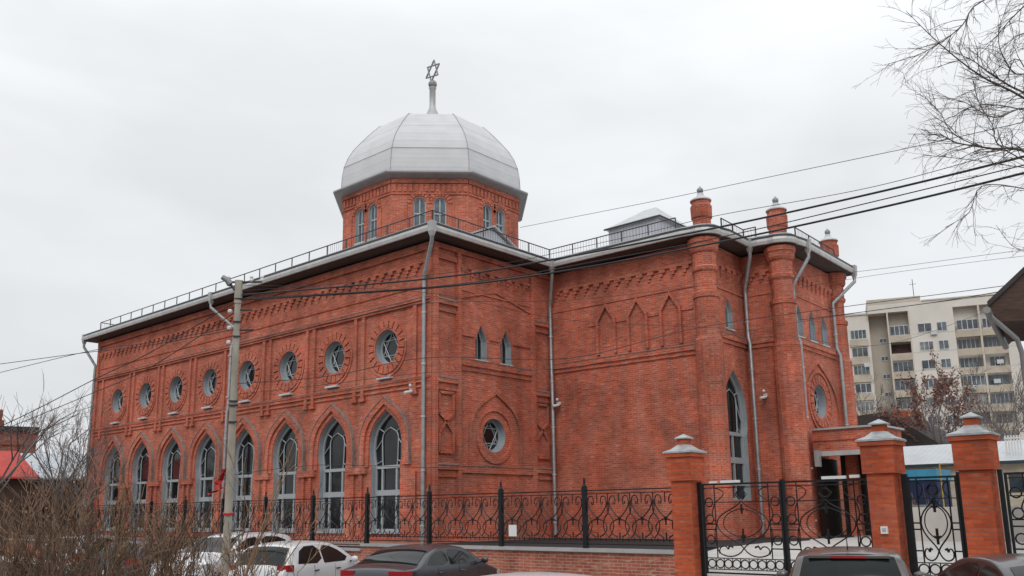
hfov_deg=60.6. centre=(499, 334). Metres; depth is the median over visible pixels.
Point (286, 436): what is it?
window
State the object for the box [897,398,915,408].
window
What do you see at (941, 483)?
gas pipe
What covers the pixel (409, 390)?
security camera
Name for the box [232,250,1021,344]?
overhead cable
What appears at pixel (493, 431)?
window
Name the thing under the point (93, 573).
bare bush
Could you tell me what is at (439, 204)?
window
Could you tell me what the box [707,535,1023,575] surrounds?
courtyard paving
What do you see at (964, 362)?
window
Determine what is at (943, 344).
window
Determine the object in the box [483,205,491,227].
window
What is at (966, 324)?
window
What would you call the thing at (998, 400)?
bare tree
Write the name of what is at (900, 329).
window
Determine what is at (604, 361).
overhead cable
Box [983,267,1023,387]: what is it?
timber house
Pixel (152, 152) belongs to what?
sky
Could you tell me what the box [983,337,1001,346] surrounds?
window
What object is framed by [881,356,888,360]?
window
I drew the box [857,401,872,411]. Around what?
window
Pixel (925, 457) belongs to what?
pale roof shed
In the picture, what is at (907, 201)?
overhead cable
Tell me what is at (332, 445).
window
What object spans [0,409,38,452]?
brick house
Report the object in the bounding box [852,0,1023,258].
bare tree
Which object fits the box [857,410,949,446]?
dark roof house
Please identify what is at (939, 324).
window
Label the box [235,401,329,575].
leaning shrub
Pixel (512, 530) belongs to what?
paper notice
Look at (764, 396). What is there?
security camera
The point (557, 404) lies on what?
security camera
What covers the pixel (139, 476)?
window
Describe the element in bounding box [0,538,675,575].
retaining wall
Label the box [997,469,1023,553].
short iron fence
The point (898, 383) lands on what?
window
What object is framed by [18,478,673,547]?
iron fence
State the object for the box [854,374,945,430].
bare tree
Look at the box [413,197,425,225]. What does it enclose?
window
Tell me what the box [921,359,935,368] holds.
window
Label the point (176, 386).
window
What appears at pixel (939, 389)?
russet tree
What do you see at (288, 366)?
window
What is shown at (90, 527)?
bare bush
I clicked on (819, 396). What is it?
window
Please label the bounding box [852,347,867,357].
window
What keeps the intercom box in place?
attached to the gate pillar at (882, 457)
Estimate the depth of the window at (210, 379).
42.15 m
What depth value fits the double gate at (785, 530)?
18.77 m
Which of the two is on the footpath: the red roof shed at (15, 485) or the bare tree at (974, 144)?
the red roof shed at (15, 485)
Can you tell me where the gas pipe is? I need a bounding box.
[939,463,952,506]
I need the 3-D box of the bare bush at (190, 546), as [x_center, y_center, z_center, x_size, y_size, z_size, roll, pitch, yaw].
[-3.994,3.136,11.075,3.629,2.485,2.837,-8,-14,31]
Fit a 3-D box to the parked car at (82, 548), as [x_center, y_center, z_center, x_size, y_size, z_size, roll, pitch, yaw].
[-12.490,7.163,27.811,2.156,1.575,4.052,-5,-12,20]
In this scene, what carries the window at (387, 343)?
in the brick building
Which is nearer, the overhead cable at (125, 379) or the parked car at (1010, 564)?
the parked car at (1010, 564)
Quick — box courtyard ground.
[432,535,853,550]
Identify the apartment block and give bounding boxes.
[845,281,1023,440]
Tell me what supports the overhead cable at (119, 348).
attached to the utility pole
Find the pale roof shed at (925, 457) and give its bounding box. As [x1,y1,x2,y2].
[903,440,1023,506]
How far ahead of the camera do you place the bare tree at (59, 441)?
48.24 m
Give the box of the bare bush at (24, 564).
[0,462,201,575]
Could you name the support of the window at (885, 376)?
in the apartment block
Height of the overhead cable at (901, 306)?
0.425 m
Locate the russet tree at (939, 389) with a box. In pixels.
[873,347,981,443]
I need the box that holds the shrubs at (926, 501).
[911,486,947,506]
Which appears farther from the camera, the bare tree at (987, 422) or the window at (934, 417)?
the window at (934, 417)
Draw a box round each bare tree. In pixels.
[0,371,107,492]
[0,388,129,534]
[9,433,141,530]
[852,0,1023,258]
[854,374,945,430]
[859,386,952,427]
[916,370,1023,443]
[945,353,1023,439]
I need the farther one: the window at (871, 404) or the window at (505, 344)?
the window at (871, 404)
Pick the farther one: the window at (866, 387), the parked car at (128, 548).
the window at (866, 387)
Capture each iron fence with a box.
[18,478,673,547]
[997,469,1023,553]
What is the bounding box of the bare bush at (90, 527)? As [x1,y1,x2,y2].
[0,458,277,575]
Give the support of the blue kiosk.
on the courtyard paving
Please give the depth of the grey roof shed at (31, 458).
54.56 m
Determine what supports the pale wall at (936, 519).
on the courtyard paving
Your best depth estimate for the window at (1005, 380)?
127.87 m
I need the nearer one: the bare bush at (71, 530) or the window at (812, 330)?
the bare bush at (71, 530)
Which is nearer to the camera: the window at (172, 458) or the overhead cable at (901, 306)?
the overhead cable at (901, 306)
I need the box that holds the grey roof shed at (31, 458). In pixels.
[20,453,85,538]
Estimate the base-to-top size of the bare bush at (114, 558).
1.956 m
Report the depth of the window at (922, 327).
131.74 m
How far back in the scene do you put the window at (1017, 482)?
36.38 m
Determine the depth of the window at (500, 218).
42.74 m
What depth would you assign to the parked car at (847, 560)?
11.60 m
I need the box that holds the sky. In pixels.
[0,0,1023,453]
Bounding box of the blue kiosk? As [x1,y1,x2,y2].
[905,469,952,506]
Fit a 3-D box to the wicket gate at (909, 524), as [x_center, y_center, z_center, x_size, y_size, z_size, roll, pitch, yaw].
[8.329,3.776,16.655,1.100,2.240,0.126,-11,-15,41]
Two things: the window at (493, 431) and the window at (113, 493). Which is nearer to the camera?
the window at (493, 431)
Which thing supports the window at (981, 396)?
in the apartment block
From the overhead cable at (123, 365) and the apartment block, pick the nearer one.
the overhead cable at (123, 365)
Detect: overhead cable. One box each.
[0,303,233,426]
[0,313,233,430]
[0,328,226,372]
[1,330,229,363]
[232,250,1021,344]
[234,464,538,474]
[238,286,1000,383]
[241,172,1022,300]
[242,155,1023,295]
[242,165,1022,298]
[242,295,991,393]
[244,146,1023,290]
[244,285,983,345]
[520,122,1023,227]
[800,256,1020,287]
[801,292,996,319]
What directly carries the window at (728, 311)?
in the brick building
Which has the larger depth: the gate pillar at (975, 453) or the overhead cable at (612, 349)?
the overhead cable at (612, 349)
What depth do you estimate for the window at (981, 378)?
128.06 m
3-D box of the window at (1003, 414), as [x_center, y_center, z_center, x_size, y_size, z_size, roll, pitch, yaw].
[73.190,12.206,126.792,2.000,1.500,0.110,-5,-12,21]
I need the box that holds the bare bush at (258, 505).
[159,473,317,575]
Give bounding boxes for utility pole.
[207,275,263,575]
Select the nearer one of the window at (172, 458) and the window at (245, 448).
the window at (245, 448)
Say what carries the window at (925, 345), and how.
in the apartment block
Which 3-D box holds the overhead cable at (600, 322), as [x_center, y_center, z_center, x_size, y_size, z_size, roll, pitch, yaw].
[5.875,-0.826,25.979,25.655,1.168,6.128,1,-12,-9]
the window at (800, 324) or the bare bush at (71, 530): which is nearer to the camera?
the bare bush at (71, 530)
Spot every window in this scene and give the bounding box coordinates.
[101,422,119,530]
[113,389,122,412]
[128,417,148,530]
[140,383,150,407]
[161,412,180,531]
[170,376,181,401]
[193,406,215,531]
[203,369,216,395]
[232,400,253,531]
[239,361,254,389]
[269,392,297,532]
[280,352,296,381]
[315,385,345,532]
[325,341,343,373]
[354,208,363,245]
[367,204,376,240]
[369,376,400,533]
[376,330,397,363]
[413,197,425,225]
[433,198,445,224]
[475,327,488,361]
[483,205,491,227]
[483,419,504,451]
[496,209,504,233]
[500,331,512,365]
[725,299,734,331]
[726,371,750,500]
[797,306,804,337]
[809,312,817,342]
[814,385,825,418]
[821,317,829,346]
[850,329,866,339]
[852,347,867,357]
[854,365,869,374]
[855,383,871,392]
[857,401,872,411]
[879,338,886,342]
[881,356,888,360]
[883,374,889,378]
[890,325,908,335]
[893,361,912,371]
[895,380,914,390]
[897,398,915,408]
[917,323,931,332]
[919,341,933,350]
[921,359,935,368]
[923,378,936,387]
[926,397,937,406]
[928,416,941,424]
[936,321,946,330]
[939,340,948,349]
[941,358,950,367]
[956,318,978,329]
[957,338,979,348]
[960,357,981,367]
[963,375,985,385]
[966,394,987,404]
[982,318,991,327]
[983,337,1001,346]
[988,374,1009,384]
[989,356,1005,365]
[991,392,1013,403]
[997,413,1012,422]
[1009,474,1023,491]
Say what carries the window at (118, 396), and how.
in the brick building
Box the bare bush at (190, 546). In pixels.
[46,486,332,575]
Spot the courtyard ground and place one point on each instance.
(740, 541)
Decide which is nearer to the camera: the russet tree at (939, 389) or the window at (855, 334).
the russet tree at (939, 389)
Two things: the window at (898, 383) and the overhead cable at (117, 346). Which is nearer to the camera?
the overhead cable at (117, 346)
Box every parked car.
[37,535,128,572]
[92,538,191,575]
[150,530,290,575]
[228,540,359,575]
[340,544,499,575]
[484,572,589,575]
[776,535,923,575]
[918,553,1023,575]
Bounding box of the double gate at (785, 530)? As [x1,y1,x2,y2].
[697,475,872,575]
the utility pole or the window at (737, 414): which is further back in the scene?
the window at (737, 414)
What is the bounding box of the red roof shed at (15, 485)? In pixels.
[0,451,37,548]
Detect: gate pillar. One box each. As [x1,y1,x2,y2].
[662,434,706,575]
[855,419,909,570]
[946,412,1005,556]
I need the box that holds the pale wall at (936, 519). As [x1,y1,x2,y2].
[912,506,1023,541]
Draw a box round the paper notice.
[509,525,516,535]
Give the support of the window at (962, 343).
in the apartment block
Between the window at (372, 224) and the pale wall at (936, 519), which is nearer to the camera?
the pale wall at (936, 519)
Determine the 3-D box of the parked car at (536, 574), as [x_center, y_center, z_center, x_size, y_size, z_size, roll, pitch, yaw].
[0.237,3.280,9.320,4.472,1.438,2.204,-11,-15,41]
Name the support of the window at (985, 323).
in the apartment block
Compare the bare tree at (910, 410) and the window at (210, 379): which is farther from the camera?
the bare tree at (910, 410)
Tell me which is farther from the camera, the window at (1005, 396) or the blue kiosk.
the window at (1005, 396)
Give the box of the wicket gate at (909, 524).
[900,472,968,575]
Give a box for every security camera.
[404,384,412,393]
[552,398,560,406]
[759,389,767,399]
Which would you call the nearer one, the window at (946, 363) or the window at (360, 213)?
the window at (360, 213)
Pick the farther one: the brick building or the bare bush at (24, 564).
the brick building
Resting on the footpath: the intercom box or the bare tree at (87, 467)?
the bare tree at (87, 467)
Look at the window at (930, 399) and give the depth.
129.63 m
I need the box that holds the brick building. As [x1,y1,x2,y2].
[81,60,903,547]
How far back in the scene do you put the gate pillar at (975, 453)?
16.05 m
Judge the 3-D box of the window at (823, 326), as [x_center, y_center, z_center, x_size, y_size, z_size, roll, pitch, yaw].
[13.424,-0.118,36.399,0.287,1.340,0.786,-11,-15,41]
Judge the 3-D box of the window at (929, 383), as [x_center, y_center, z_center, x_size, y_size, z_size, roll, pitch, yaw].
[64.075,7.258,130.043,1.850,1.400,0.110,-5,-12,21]
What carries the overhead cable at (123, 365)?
attached to the utility pole
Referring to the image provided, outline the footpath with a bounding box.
[14,534,518,546]
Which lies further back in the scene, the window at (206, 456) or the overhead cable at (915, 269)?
the window at (206, 456)
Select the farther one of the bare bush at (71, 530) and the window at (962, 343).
the window at (962, 343)
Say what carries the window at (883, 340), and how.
in the apartment block
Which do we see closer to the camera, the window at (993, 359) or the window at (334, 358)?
the window at (334, 358)
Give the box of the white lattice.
[1004,435,1022,454]
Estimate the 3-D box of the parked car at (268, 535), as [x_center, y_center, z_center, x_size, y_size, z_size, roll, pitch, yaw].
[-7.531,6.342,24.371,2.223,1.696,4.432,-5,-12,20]
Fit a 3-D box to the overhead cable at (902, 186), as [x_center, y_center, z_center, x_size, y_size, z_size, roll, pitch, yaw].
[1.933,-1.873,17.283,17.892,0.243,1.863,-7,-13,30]
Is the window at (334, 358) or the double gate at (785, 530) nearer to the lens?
the double gate at (785, 530)
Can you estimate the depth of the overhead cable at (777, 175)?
28.84 m
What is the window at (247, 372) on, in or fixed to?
in the brick building
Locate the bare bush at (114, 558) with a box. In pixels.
[29,526,240,575]
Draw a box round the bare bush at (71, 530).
[0,428,265,575]
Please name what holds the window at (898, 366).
in the apartment block
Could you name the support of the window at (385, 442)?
in the brick building
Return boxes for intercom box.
[880,526,888,533]
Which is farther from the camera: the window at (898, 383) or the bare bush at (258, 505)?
the window at (898, 383)
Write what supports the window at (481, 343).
in the brick building
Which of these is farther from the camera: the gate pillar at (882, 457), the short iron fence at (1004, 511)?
the gate pillar at (882, 457)
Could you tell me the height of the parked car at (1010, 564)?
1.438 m
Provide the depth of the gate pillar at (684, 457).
20.02 m
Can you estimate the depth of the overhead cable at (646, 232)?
17.67 m
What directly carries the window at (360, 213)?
in the brick building
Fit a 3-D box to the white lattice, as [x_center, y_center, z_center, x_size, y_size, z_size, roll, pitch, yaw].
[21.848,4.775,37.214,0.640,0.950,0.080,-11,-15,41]
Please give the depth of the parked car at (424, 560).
18.86 m
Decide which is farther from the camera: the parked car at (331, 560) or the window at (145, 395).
the window at (145, 395)
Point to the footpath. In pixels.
(336, 542)
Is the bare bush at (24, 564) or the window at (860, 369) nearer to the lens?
the bare bush at (24, 564)
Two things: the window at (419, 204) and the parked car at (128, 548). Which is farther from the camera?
the window at (419, 204)
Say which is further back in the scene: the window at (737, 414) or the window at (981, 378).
the window at (981, 378)
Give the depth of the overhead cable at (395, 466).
21.79 m
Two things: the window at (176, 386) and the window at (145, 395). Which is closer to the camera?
the window at (176, 386)
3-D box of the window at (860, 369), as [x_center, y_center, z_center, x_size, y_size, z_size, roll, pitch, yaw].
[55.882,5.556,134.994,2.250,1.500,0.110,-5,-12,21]
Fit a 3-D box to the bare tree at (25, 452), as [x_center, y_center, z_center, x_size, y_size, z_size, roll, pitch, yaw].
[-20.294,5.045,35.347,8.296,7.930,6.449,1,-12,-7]
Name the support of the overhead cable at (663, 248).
attached to the utility pole
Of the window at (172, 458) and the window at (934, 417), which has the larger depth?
the window at (934, 417)
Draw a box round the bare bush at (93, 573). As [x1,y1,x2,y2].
[15,542,205,575]
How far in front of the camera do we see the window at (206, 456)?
41.26 m

